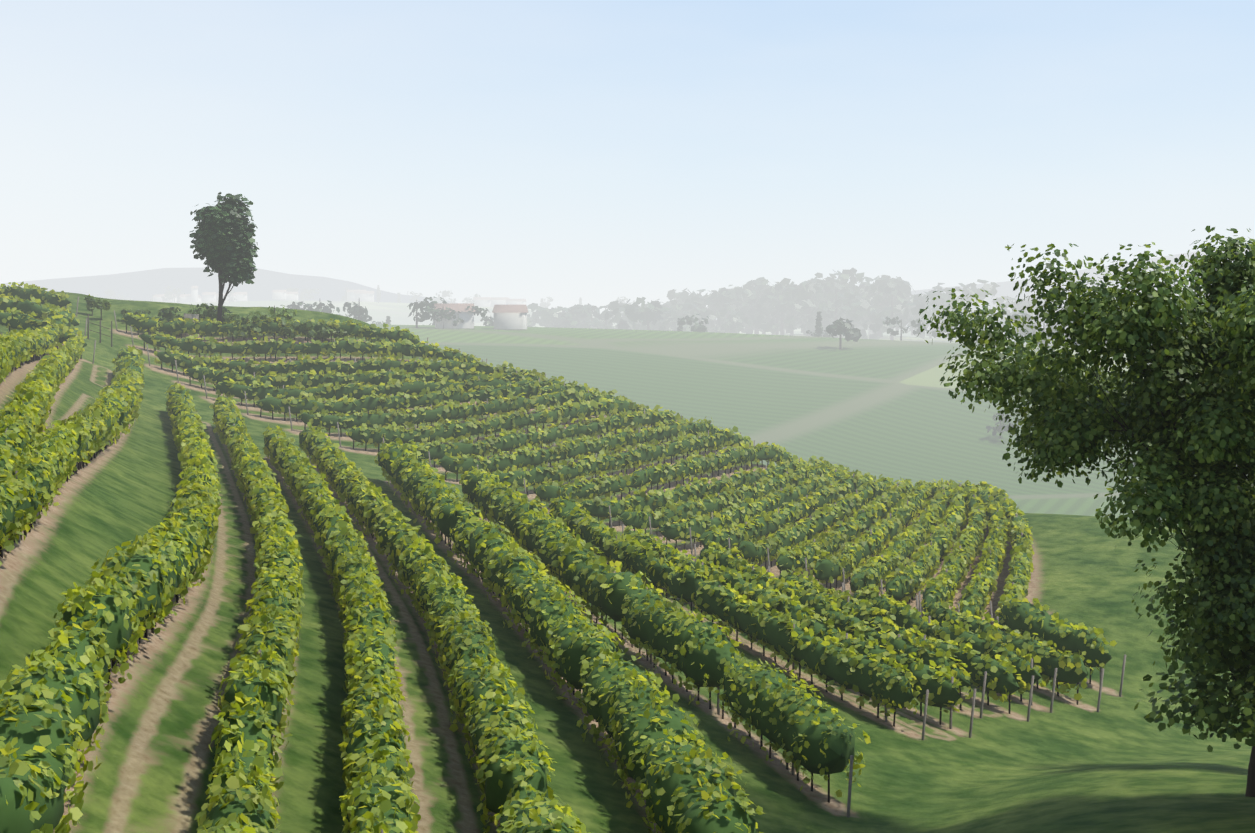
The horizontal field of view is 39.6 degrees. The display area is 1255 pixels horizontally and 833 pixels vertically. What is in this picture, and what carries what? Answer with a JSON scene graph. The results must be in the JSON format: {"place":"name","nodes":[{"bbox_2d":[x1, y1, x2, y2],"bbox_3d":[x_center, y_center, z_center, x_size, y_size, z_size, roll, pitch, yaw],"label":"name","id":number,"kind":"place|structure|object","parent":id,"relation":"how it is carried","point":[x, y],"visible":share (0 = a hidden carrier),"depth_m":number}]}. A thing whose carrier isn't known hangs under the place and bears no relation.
{"place":"outdoors","nodes":[
{"label":"outdoors","id":0,"kind":"place"},
{"bbox_2d":[90,268,1082,449],"bbox_3d":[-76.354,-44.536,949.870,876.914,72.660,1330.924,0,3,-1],"label":"tree","id":1,"kind":"object","parent":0,"point":[860,309],"depth_m":708.96},
{"bbox_2d":[0,248,1254,832],"bbox_3d":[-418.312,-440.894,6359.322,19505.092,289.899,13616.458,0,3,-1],"label":"terrain","id":2,"kind":"structure","parent":0,"point":[886,406],"depth_m":72.15},
{"bbox_2d":[87,314,111,346],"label":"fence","id":3,"kind":"object","parent":2,"relation":"on","point":[100,330],"visible":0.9,"depth_m":161.61},
{"bbox_2d":[182,313,198,337],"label":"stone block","id":4,"kind":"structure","parent":2,"relation":"on","point":[191,316],"depth_m":172.25},
{"bbox_2d":[189,192,259,323],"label":"lone tree","id":5,"kind":"object","parent":2,"relation":"on","point":[224,234],"depth_m":172.71},
{"bbox_2d":[84,294,388,343],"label":"vine rows","id":6,"kind":"object","parent":2,"relation":"on","point":[284,315],"depth_m":173.74},
{"bbox_2d":[153,288,526,328],"bbox_3d":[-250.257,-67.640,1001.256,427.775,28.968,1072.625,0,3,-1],"label":"house walls","id":7,"kind":"structure","parent":2,"relation":"on","point":[510,320],"depth_m":1440.71},
{"bbox_2d":[153,286,528,312],"bbox_3d":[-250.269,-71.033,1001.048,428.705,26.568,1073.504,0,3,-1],"label":"roofs","id":8,"kind":"structure","parent":7,"relation":"on","point":[460,307],"depth_m":478.19},
{"bbox_2d":[0,282,1116,832],"bbox_3d":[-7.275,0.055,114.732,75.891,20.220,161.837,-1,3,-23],"label":"vines","id":9,"kind":"object","parent":2,"relation":"on","point":[832,758],"visible":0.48,"depth_m":77.53},
{"bbox_2d":[3,285,1125,832],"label":"vineyard posts","id":10,"kind":"object","parent":2,"relation":"on","point":[753,569],"visible":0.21,"depth_m":83.71},
{"bbox_2d":[917,226,1254,796],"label":"tree","id":11,"kind":"object","parent":2,"relation":"on","point":[1217,445],"depth_m":46.37},
{"bbox_2d":[0,0,1254,313],"label":"sky","id":12,"kind":"structure","parent":0,"point":[599,152]}
]}

